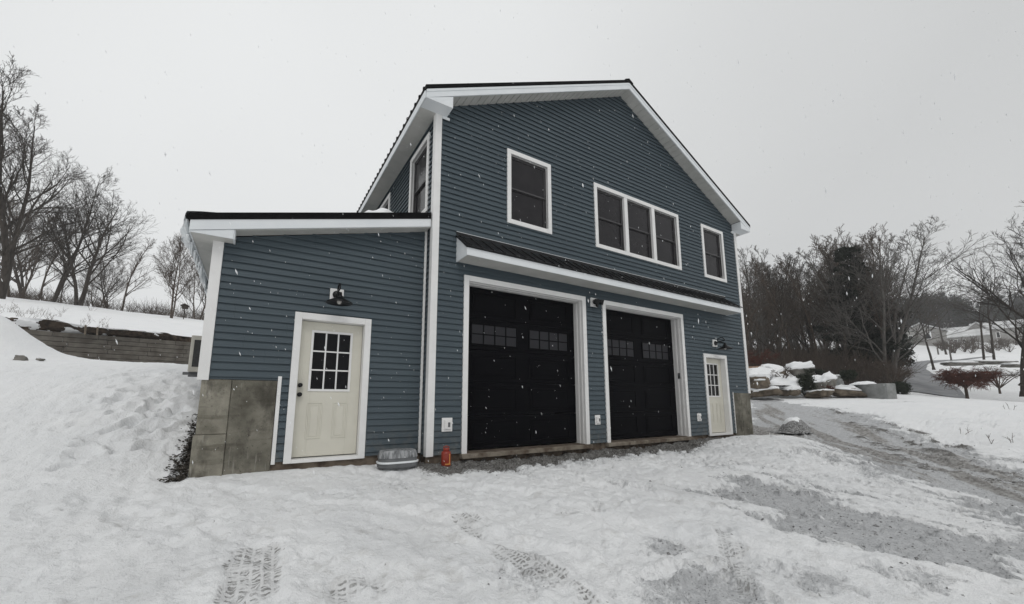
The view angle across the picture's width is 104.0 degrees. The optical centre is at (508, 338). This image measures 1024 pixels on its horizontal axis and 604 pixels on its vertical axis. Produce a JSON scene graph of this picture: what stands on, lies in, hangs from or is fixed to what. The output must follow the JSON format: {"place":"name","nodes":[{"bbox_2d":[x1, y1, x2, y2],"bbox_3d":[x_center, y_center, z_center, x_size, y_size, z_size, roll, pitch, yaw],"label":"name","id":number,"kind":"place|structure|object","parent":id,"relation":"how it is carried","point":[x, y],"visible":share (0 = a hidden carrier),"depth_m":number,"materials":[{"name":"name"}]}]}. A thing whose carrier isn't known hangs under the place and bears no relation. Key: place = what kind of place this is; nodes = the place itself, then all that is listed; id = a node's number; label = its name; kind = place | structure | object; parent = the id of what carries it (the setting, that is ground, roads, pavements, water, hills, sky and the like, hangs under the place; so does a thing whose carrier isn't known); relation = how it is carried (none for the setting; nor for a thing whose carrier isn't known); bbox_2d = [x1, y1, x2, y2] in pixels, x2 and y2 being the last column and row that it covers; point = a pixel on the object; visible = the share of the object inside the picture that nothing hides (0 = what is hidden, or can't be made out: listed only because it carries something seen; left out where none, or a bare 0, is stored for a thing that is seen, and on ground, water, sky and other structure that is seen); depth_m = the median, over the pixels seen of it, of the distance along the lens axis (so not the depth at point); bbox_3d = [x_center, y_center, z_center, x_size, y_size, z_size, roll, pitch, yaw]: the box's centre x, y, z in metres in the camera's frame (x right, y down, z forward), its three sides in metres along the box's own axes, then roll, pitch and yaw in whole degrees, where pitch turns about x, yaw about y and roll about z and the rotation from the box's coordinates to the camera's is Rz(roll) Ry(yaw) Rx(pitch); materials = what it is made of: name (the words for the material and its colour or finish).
{"place":"outdoors","nodes":[
{"label":"outdoors","id":0,"kind":"place"},
{"bbox_2d":[0,297,203,345],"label":"field","id":1,"kind":"structure","parent":0,"point":[72,318],"depth_m":18.62,"materials":[{"name":"snow"}]},
{"bbox_2d":[0,193,67,298],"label":"bare tree","id":2,"kind":"object","parent":1,"relation":"on","point":[31,258],"visible":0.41,"depth_m":33.82,"materials":[{"name":"brown plant"}]},
{"bbox_2d":[0,299,110,329],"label":"dead weeds","id":3,"kind":"object","parent":1,"relation":"on","point":[89,316],"visible":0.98,"depth_m":16.81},
{"bbox_2d":[40,227,85,296],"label":"bare tree","id":4,"kind":"object","parent":1,"relation":"on","point":[44,279],"visible":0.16,"depth_m":38.59,"materials":[{"name":"brown plant"}]},
{"bbox_2d":[0,51,126,298],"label":"bare tree","id":5,"kind":"object","parent":1,"relation":"on","point":[8,253],"visible":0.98,"depth_m":24.76,"materials":[{"name":"brown plant"}]},
{"bbox_2d":[20,166,142,301],"bbox_3d":[-32.950,-8.040,31.440,7.918,12.006,5.475,1,-9,-8],"label":"bare tree","id":6,"kind":"object","parent":1,"relation":"on","point":[63,279],"visible":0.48,"depth_m":31.14,"materials":[{"name":"grey plant"}]},
{"bbox_2d":[18,189,155,305],"bbox_3d":[-30.173,-6.681,29.418,8.464,10.077,4.824,3,-9,-18],"label":"bare tree","id":7,"kind":"object","parent":1,"relation":"on","point":[100,238],"visible":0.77,"depth_m":28.79,"materials":[{"name":"brown plant"}]},
{"bbox_2d":[65,253,130,307],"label":"bare tree","id":8,"kind":"object","parent":1,"relation":"on","point":[102,278],"visible":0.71,"depth_m":40.53,"materials":[{"name":"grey plant"}]},
{"bbox_2d":[8,283,204,319],"bbox_3d":[-36.592,-2.860,35.214,26.820,5.191,9.747,0,-9,0],"label":"brush","id":9,"kind":"object","parent":1,"relation":"on","point":[27,294],"visible":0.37,"depth_m":33.62,"materials":[{"name":"brown plant"}]},
{"bbox_2d":[150,234,200,317],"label":"bare tree","id":10,"kind":"object","parent":1,"relation":"on","point":[177,255],"visible":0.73,"depth_m":27.36,"materials":[{"name":"brown plant"}]},
{"bbox_2d":[167,251,205,319],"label":"bare tree","id":11,"kind":"object","parent":1,"relation":"on","point":[193,294],"visible":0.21,"depth_m":33.33,"materials":[{"name":"brown plant"}]},
{"bbox_2d":[0,263,1023,603],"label":"ground","id":12,"kind":"structure","parent":0,"point":[102,519],"depth_m":4.40,"materials":[{"name":"snow"}]},
{"bbox_2d":[0,183,74,292],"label":"bare tree","id":13,"kind":"object","parent":12,"relation":"on","point":[17,280],"visible":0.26,"depth_m":38.91,"materials":[{"name":"grey plant"}]},
{"bbox_2d":[78,259,130,301],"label":"bare tree","id":14,"kind":"object","parent":12,"relation":"on","point":[92,286],"visible":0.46,"depth_m":45.37,"materials":[{"name":"brown plant"}]},
{"bbox_2d":[23,329,190,363],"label":"retaining wall","id":15,"kind":"structure","parent":12,"relation":"on","point":[95,347],"depth_m":16.62,"materials":[{"name":"wood"}]},
{"bbox_2d":[121,238,155,309],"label":"bare tree","id":16,"kind":"object","parent":12,"relation":"on","point":[133,269],"visible":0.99,"depth_m":39.77,"materials":[{"name":"brown plant"}]},
{"bbox_2d":[157,414,197,482],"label":"dead leaves","id":17,"kind":"object","parent":12,"relation":"on","point":[179,477],"visible":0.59,"depth_m":5.34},
{"bbox_2d":[376,448,417,468],"bbox_3d":[-1.724,1.850,6.232,0.630,0.250,0.391,5,-10,-32],"label":"corrugated tub","id":18,"kind":"object","parent":12,"relation":"on","point":[396,458],"visible":1,"depth_m":6.07,"materials":[{"name":"grey plastic"}]},
{"bbox_2d":[441,445,450,466],"bbox_3d":[-1.002,1.881,6.443,0.156,0.323,0.161,5,-10,-32],"label":"orange canister","id":19,"kind":"object","parent":12,"relation":"on","point":[446,457],"visible":0.99,"depth_m":6.38,"materials":[{"name":"red plastic"}]},
{"bbox_2d":[188,78,753,477],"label":"garage building","id":20,"kind":"structure","parent":12,"relation":"on","point":[595,234],"depth_m":7.83,"materials":[{"name":"blue plastic"}]},
{"bbox_2d":[182,335,201,376],"bbox_3d":[-5.708,0.509,7.460,0.460,1.030,0.845,5,-10,-32],"label":"heat pump","id":21,"kind":"object","parent":20,"relation":"attached to","point":[194,355],"visible":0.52,"depth_m":7.09,"materials":[{"name":"beige paint"}]},
{"bbox_2d":[180,211,207,297],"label":"snow cornice","id":22,"kind":"structure","parent":20,"relation":"attached to","point":[186,240],"depth_m":5.88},
{"bbox_2d":[283,312,371,463],"bbox_3d":[-2.759,0.735,6.178,1.108,2.200,0.210,5,-10,-32],"label":"entry door","id":23,"kind":"structure","parent":20,"relation":"in","point":[319,426],"depth_m":6.20,"materials":[{"name":"beige paint"}]},
{"bbox_2d":[326,283,352,305],"bbox_3d":[-2.592,-0.693,6.131,0.380,0.360,0.498,5,-10,-32],"label":"barn lamp","id":24,"kind":"object","parent":20,"relation":"attached to","point":[337,298],"visible":1,"depth_m":6.14,"materials":[{"name":"black metal"}]},
{"bbox_2d":[380,192,393,210],"bbox_3d":[-3.156,-2.744,10.245,0.142,1.612,1.099,5,-10,-32],"label":"window","id":25,"kind":"structure","parent":20,"relation":"in","point":[386,204],"depth_m":10.07,"materials":[{"name":"white metal"}]},
{"bbox_2d":[408,132,432,211],"bbox_3d":[-1.750,-3.092,8.028,0.142,1.612,1.099,5,-10,-32],"label":"window","id":26,"kind":"structure","parent":20,"relation":"in","point":[419,165],"depth_m":8.15,"materials":[{"name":"white metal"}]},
{"bbox_2d":[441,418,451,431],"bbox_3d":[-1.023,1.439,6.714,0.190,0.228,0.058,5,-10,-32],"label":"outlet cover","id":27,"kind":"object","parent":20,"relation":"attached to","point":[446,424],"visible":1,"depth_m":6.70,"materials":[{"name":"white plastic"}]},
{"bbox_2d":[459,275,592,458],"bbox_3d":[0.374,0.569,7.919,2.987,3.238,0.420,5,-10,-32],"label":"garage door","id":28,"kind":"structure","parent":20,"relation":"in","point":[492,306],"depth_m":8.01,"materials":[{"name":"black metal"}]},
{"bbox_2d":[507,148,551,234],"bbox_3d":[0.421,-3.061,8.424,1.121,1.613,0.142,5,-10,-32],"label":"window","id":29,"kind":"structure","parent":20,"relation":"in","point":[531,186],"depth_m":8.45,"materials":[{"name":"glass"}]},
{"bbox_2d":[590,298,603,306],"bbox_3d":[1.973,-0.815,8.862,0.321,0.219,0.241,5,-10,-32],"label":"floodlight","id":30,"kind":"object","parent":20,"relation":"attached to","point":[594,302],"visible":1,"depth_m":8.85,"materials":[{"name":"white plastic"}]},
{"bbox_2d":[593,182,681,269],"bbox_3d":[3.334,-2.777,10.228,3.186,1.603,0.142,5,-10,-32],"label":"window","id":31,"kind":"structure","parent":20,"relation":"in","point":[618,216],"depth_m":10.19,"materials":[{"name":"glass"}]},
{"bbox_2d":[601,300,693,446],"bbox_3d":[3.302,0.850,9.734,2.994,3.238,0.420,5,-10,-32],"label":"garage door","id":32,"kind":"structure","parent":20,"relation":"in","point":[627,339],"depth_m":9.92,"materials":[{"name":"black metal"}]},
{"bbox_2d":[699,224,726,282],"bbox_3d":[6.061,-2.520,11.917,1.121,1.613,0.142,5,-10,-32],"label":"window","id":33,"kind":"structure","parent":20,"relation":"in","point":[712,244],"depth_m":11.99,"materials":[{"name":"glass"}]},
{"bbox_2d":[703,353,732,435],"bbox_3d":[5.738,1.537,11.105,1.108,2.200,0.210,5,-10,-32],"label":"entry door","id":34,"kind":"structure","parent":20,"relation":"in","point":[715,366],"depth_m":11.20,"materials":[{"name":"beige paint"}]},
{"bbox_2d":[712,337,732,349],"bbox_3d":[5.926,0.121,11.070,0.380,0.360,0.498,5,-10,-32],"label":"barn lamp","id":35,"kind":"object","parent":20,"relation":"attached to","point":[723,347],"visible":1,"depth_m":11.12,"materials":[{"name":"black metal"}]},
{"bbox_2d":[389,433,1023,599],"bbox_3d":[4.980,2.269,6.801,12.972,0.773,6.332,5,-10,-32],"label":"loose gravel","id":36,"kind":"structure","parent":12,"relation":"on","point":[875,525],"depth_m":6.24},
{"bbox_2d":[739,268,770,366],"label":"bare tree","id":37,"kind":"object","parent":12,"relation":"on","point":[748,313],"visible":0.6,"depth_m":27.23,"materials":[{"name":"brown plant"}]},
{"bbox_2d":[738,245,772,346],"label":"bare tree","id":38,"kind":"object","parent":12,"relation":"on","point":[743,262],"visible":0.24,"depth_m":43.01,"materials":[{"name":"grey plant"}]},
{"bbox_2d":[747,348,780,365],"bbox_3d":[14.340,1.392,22.620,1.898,1.698,1.798,5,-10,-32],"label":"bare bush","id":39,"kind":"object","parent":12,"relation":"on","point":[758,360],"visible":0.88,"depth_m":22.47,"materials":[{"name":"brown plant"}]},
{"bbox_2d":[743,251,787,353],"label":"bare tree","id":40,"kind":"object","parent":12,"relation":"on","point":[777,343],"visible":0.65,"depth_m":30.97,"materials":[{"name":"brown plant"}]},
{"bbox_2d":[750,386,782,397],"bbox_3d":[11.769,2.461,18.525,1.411,0.480,1.047,-10,-11,18],"label":"boulder","id":41,"kind":"object","parent":12,"relation":"on","point":[772,391],"visible":0.88,"depth_m":18.16,"materials":[{"name":"white"}]},
{"bbox_2d":[749,370,770,388],"bbox_3d":[11.723,2.019,18.916,1.098,1.042,0.957,-1,-3,2],"label":"boulder","id":42,"kind":"object","parent":41,"relation":"on","point":[761,379],"visible":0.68,"depth_m":18.58,"materials":[{"name":"white"}]},
{"bbox_2d":[741,269,793,355],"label":"bare tree","id":43,"kind":"object","parent":12,"relation":"on","point":[759,319],"visible":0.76,"depth_m":28.00,"materials":[{"name":"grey plant"}]},
{"bbox_2d":[746,259,794,351],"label":"bare tree","id":44,"kind":"object","parent":12,"relation":"on","point":[763,296],"visible":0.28,"depth_m":36.44,"materials":[{"name":"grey plant"}]},
{"bbox_2d":[745,267,795,343],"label":"bare tree","id":45,"kind":"object","parent":12,"relation":"on","point":[763,303],"visible":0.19,"depth_m":36.16,"materials":[{"name":"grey plant"}]},
{"bbox_2d":[743,262,799,353],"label":"bare tree","id":46,"kind":"object","parent":12,"relation":"on","point":[763,301],"visible":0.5,"depth_m":32.22,"materials":[{"name":"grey plant"}]},
{"bbox_2d":[751,366,792,376],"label":"snow bank","id":47,"kind":"structure","parent":12,"relation":"on","point":[768,371],"depth_m":19.41,"materials":[{"name":"snow"}]},
{"bbox_2d":[752,268,798,360],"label":"bare tree","id":48,"kind":"object","parent":12,"relation":"on","point":[777,313],"visible":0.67,"depth_m":29.58,"materials":[{"name":"brown plant"}]},
{"bbox_2d":[746,281,809,353],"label":"bare tree","id":49,"kind":"object","parent":12,"relation":"on","point":[791,344],"visible":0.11,"depth_m":33.66,"materials":[{"name":"grey plant"}]},
{"bbox_2d":[745,254,812,363],"bbox_3d":[17.992,-1.193,26.712,4.744,8.675,3.506,3,-9,-17],"label":"bare tree","id":50,"kind":"object","parent":12,"relation":"on","point":[781,330],"visible":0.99,"depth_m":26.36,"materials":[{"name":"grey plant"}]},
{"bbox_2d":[762,270,798,350],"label":"bare tree","id":51,"kind":"object","parent":12,"relation":"on","point":[777,316],"visible":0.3,"depth_m":33.50,"materials":[{"name":"brown plant"}]},
{"bbox_2d":[750,246,816,347],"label":"bare tree","id":52,"kind":"object","parent":12,"relation":"on","point":[761,266],"visible":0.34,"depth_m":36.02,"materials":[{"name":"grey plant"}]},
{"bbox_2d":[770,374,803,386],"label":"snow bank","id":53,"kind":"structure","parent":12,"relation":"on","point":[782,381],"depth_m":18.72,"materials":[{"name":"snow"}]},
{"bbox_2d":[767,417,811,433],"bbox_3d":[8.907,3.386,12.324,1.638,1.942,1.092,5,-10,-32],"label":"gravel heap","id":54,"kind":"object","parent":12,"relation":"on","point":[794,425],"visible":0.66,"depth_m":12.17,"materials":[{"name":"white"}]},
{"bbox_2d":[779,385,801,395],"bbox_3d":[13.165,2.410,18.697,1.068,0.536,0.852,1,-3,-21],"label":"boulder","id":55,"kind":"object","parent":12,"relation":"on","point":[793,390],"visible":0.89,"depth_m":18.45,"materials":[{"name":"white"}]},
{"bbox_2d":[772,254,820,368],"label":"bare tree","id":56,"kind":"object","parent":12,"relation":"on","point":[807,315],"visible":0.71,"depth_m":28.56,"materials":[{"name":"brown plant"}]},
{"bbox_2d":[772,266,823,356],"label":"bare tree","id":57,"kind":"object","parent":12,"relation":"on","point":[801,317],"visible":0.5,"depth_m":30.72,"materials":[{"name":"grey plant"}]},
{"bbox_2d":[770,249,826,348],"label":"bare tree","id":58,"kind":"object","parent":12,"relation":"on","point":[808,331],"visible":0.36,"depth_m":35.72,"materials":[{"name":"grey plant"}]},
{"bbox_2d":[785,361,815,375],"bbox_3d":[15.281,1.665,21.087,1.332,0.899,1.177,-7,-17,13],"label":"boulder","id":59,"kind":"object","parent":12,"relation":"on","point":[797,367],"visible":0.52,"depth_m":20.69,"materials":[{"name":"white"}]},
{"bbox_2d":[788,251,814,337],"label":"bare tree","id":60,"kind":"object","parent":12,"relation":"on","point":[800,279],"visible":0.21,"depth_m":41.06,"materials":[{"name":"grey plant"}]},
{"bbox_2d":[778,266,832,347],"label":"bare tree","id":61,"kind":"object","parent":12,"relation":"on","point":[810,314],"visible":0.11,"depth_m":42.44,"materials":[{"name":"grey plant"}]},
{"bbox_2d":[796,369,819,396],"bbox_3d":[14.044,2.107,18.989,1.323,1.334,1.135,5,-10,-32],"label":"juniper shrub","id":62,"kind":"object","parent":12,"relation":"on","point":[807,381],"visible":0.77,"depth_m":18.77,"materials":[{"name":"green plant"}]},
{"bbox_2d":[803,368,827,374],"bbox_3d":[15.775,1.763,20.884,1.769,0.460,1.436,5,-10,-32],"label":"juniper shrub","id":63,"kind":"object","parent":12,"relation":"on","point":[820,371],"visible":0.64,"depth_m":20.42,"materials":[{"name":"green plant"}]},
{"bbox_2d":[803,247,831,339],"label":"bare tree","id":64,"kind":"object","parent":12,"relation":"on","point":[813,274],"visible":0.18,"depth_m":42.83,"materials":[{"name":"brown plant"}]},
{"bbox_2d":[799,242,836,363],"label":"bare tree","id":65,"kind":"object","parent":12,"relation":"on","point":[824,347],"visible":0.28,"depth_m":33.02,"materials":[{"name":"brown plant"}]},
{"bbox_2d":[804,389,834,397],"bbox_3d":[14.440,2.565,18.595,1.213,0.392,0.982,7,-17,-19],"label":"boulder","id":66,"kind":"object","parent":12,"relation":"on","point":[822,393],"visible":0.97,"depth_m":18.27,"materials":[{"name":"white"}]},
{"bbox_2d":[795,225,851,347],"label":"bare tree","id":67,"kind":"object","parent":12,"relation":"on","point":[835,246],"visible":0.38,"depth_m":35.16,"materials":[{"name":"brown plant"}]},
{"bbox_2d":[812,371,837,389],"bbox_3d":[15.355,2.137,19.526,1.150,1.097,0.920,-3,-7,-17],"label":"boulder","id":68,"kind":"object","parent":12,"relation":"on","point":[829,378],"visible":0.62,"depth_m":19.22,"materials":[{"name":"white"}]},
{"bbox_2d":[791,247,875,378],"bbox_3d":[22.699,-1.779,27.757,4.650,10.275,6.029,-6,-11,33],"label":"bare tree","id":69,"kind":"object","parent":12,"relation":"on","point":[832,305],"visible":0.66,"depth_m":27.39,"materials":[{"name":"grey plant"}]},
{"bbox_2d":[747,337,934,385],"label":"undergrowth","id":70,"kind":"object","parent":12,"relation":"on","point":[835,365],"visible":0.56,"depth_m":25.45,"materials":[{"name":"brown plant"}]},
{"bbox_2d":[807,237,874,378],"bbox_3d":[25.728,-2.446,31.082,3.816,11.930,4.491,-5,-10,29],"label":"bare tree","id":71,"kind":"object","parent":12,"relation":"on","point":[820,250],"visible":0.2,"depth_m":31.98,"materials":[{"name":"brown plant"}]},
{"bbox_2d":[790,244,893,364],"bbox_3d":[22.641,-1.853,27.187,5.407,10.220,3.996,-3,-9,17],"label":"bare tree","id":72,"kind":"object","parent":12,"relation":"on","point":[831,319],"visible":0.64,"depth_m":27.58,"materials":[{"name":"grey plant"}]},
{"bbox_2d":[813,251,877,360],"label":"bare tree","id":73,"kind":"object","parent":12,"relation":"on","point":[838,287],"visible":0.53,"depth_m":27.11,"materials":[{"name":"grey plant"}]},
{"bbox_2d":[838,369,857,381],"bbox_3d":[17.814,1.921,21.089,0.951,0.697,0.862,3,-9,-16],"label":"juniper shrub","id":74,"kind":"object","parent":12,"relation":"on","point":[848,375],"visible":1,"depth_m":20.90,"materials":[{"name":"green plant"}]},
{"bbox_2d":[831,385,867,396],"bbox_3d":[15.851,2.452,18.819,1.346,0.606,1.119,3,-1,18],"label":"boulder","id":75,"kind":"object","parent":12,"relation":"on","point":[847,391],"visible":0.89,"depth_m":18.42,"materials":[{"name":"white"}]},
{"bbox_2d":[808,245,914,379],"bbox_3d":[23.776,-1.860,27.609,5.104,9.710,4.705,-6,-11,34],"label":"pine tree","id":76,"kind":"object","parent":12,"relation":"on","point":[842,253],"visible":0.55,"depth_m":27.03,"materials":[{"name":"green plant"}]},
{"bbox_2d":[849,381,896,398],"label":"block wall","id":77,"kind":"structure","parent":12,"relation":"on","point":[873,390],"depth_m":17.83,"materials":[{"name":"white"}]},
{"bbox_2d":[843,224,905,338],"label":"bare tree","id":78,"kind":"object","parent":12,"relation":"on","point":[879,240],"visible":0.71,"depth_m":25.92,"materials":[{"name":"brown plant"}]},
{"bbox_2d":[855,223,907,298],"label":"bare tree","id":79,"kind":"object","parent":12,"relation":"on","point":[881,242],"visible":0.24,"depth_m":38.23,"materials":[{"name":"brown plant"}]},
{"bbox_2d":[745,286,1023,334],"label":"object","id":80,"kind":"object","parent":12,"relation":"on","point":[975,318],"visible":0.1,"depth_m":108.92,"materials":[{"name":"grey wood"}]},
{"bbox_2d":[850,277,918,366],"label":"pine tree","id":81,"kind":"object","parent":12,"relation":"on","point":[903,336],"visible":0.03,"depth_m":32.24,"materials":[{"name":"green plant"}]},
{"bbox_2d":[751,289,1023,338],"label":"distant wood","id":82,"kind":"object","parent":12,"relation":"on","point":[948,315],"visible":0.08,"depth_m":110.15,"materials":[{"name":"grey plant"}]},
{"bbox_2d":[877,233,908,324],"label":"bare tree","id":83,"kind":"object","parent":12,"relation":"on","point":[887,255],"visible":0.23,"depth_m":52.71,"materials":[{"name":"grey plant"}]},
{"bbox_2d":[867,359,920,382],"bbox_3d":[21.542,2.126,22.227,2.276,2.066,2.179,5,-10,-32],"label":"bare bush","id":84,"kind":"object","parent":12,"relation":"on","point":[902,374],"visible":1,"depth_m":22.16,"materials":[{"name":"brown plant"}]},
{"bbox_2d":[892,380,912,394],"bbox_3d":[20.609,2.656,21.062,1.238,0.978,1.074,-2,-9,12],"label":"juniper shrub","id":85,"kind":"object","parent":12,"relation":"on","point":[902,387],"visible":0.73,"depth_m":20.82,"materials":[{"name":"green plant"}]},
{"bbox_2d":[809,215,1011,381],"bbox_3d":[24.591,-2.338,24.928,11.768,10.750,8.518,8,-12,-40],"label":"bare tree","id":86,"kind":"object","parent":12,"relation":"on","point":[912,299],"visible":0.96,"depth_m":24.60,"materials":[{"name":"brown plant"}]},
{"bbox_2d":[902,293,946,369],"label":"bare tree","id":87,"kind":"object","parent":12,"relation":"on","point":[931,359],"visible":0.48,"depth_m":44.45,"materials":[{"name":"grey plant"}]},
{"bbox_2d":[906,323,947,345],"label":"pale house","id":88,"kind":"structure","parent":12,"relation":"on","point":[933,341],"depth_m":81.39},
{"bbox_2d":[920,288,951,354],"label":"bare tree","id":89,"kind":"object","parent":12,"relation":"on","point":[944,348],"visible":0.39,"depth_m":70.82,"materials":[{"name":"grey plant"}]},
{"bbox_2d":[940,361,985,365],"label":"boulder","id":90,"kind":"object","parent":12,"relation":"on","point":[961,363],"visible":0.98,"depth_m":39.59,"materials":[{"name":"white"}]},
{"bbox_2d":[943,325,992,342],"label":"pale house","id":91,"kind":"structure","parent":12,"relation":"on","point":[964,335],"depth_m":88.13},
{"bbox_2d":[930,365,1009,398],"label":"ornamental tree","id":92,"kind":"object","parent":12,"relation":"on","point":[957,377],"visible":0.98,"depth_m":19.79,"materials":[{"name":"brown plant"}]},
{"bbox_2d":[937,283,1002,359],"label":"bare tree","id":93,"kind":"object","parent":12,"relation":"on","point":[982,347],"visible":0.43,"depth_m":42.51,"materials":[{"name":"grey plant"}]},
{"bbox_2d":[930,200,1023,396],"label":"bare tree","id":94,"kind":"object","parent":12,"relation":"on","point":[985,289],"visible":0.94,"depth_m":24.90,"materials":[{"name":"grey plant"}]},
{"bbox_2d":[942,273,1011,359],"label":"bare tree","id":95,"kind":"object","parent":12,"relation":"on","point":[992,342],"visible":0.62,"depth_m":40.25,"materials":[{"name":"grey plant"}]},
{"bbox_2d":[932,334,1021,352],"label":"house brush","id":96,"kind":"object","parent":12,"relation":"on","point":[955,346],"visible":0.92,"depth_m":76.33,"materials":[{"name":"brown plant"}]},
{"bbox_2d":[971,360,1018,364],"bbox_3d":[48.276,2.307,39.999,4.706,0.490,1.196,0,-9,2],"label":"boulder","id":97,"kind":"object","parent":12,"relation":"on","point":[993,362],"visible":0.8,"depth_m":39.63,"materials":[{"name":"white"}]},
{"bbox_2d":[969,319,1023,342],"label":"pale house","id":98,"kind":"structure","parent":12,"relation":"on","point":[998,335],"depth_m":93.38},
{"bbox_2d":[974,364,1023,393],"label":"bare shrub","id":99,"kind":"object","parent":12,"relation":"on","point":[999,386],"visible":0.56,"depth_m":23.94,"materials":[{"name":"brown plant"}]},
{"bbox_2d":[1000,362,1019,367],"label":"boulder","id":100,"kind":"object","parent":12,"relation":"on","point":[1013,365],"visible":0.87,"depth_m":37.79,"materials":[{"name":"white"}]},
{"bbox_2d":[998,307,1023,386],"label":"bare tree","id":101,"kind":"object","parent":12,"relation":"on","point":[1021,383],"visible":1,"depth_m":21.95,"materials":[{"name":"grey plant"}]},
{"bbox_2d":[0,0,1023,302],"label":"sky","id":102,"kind":"structure","parent":0,"point":[476,41],"materials":[{"name":"grey"}]},
{"bbox_2d":[1,0,1023,486],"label":"falling snow","id":103,"kind":"structure","parent":0,"point":[519,256],"depth_m":2.53,"materials":[{"name":"snow"}]},
{"bbox_2d":[897,356,991,397],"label":"road","id":104,"kind":"structure","parent":0,"point":[919,382],"depth_m":30.48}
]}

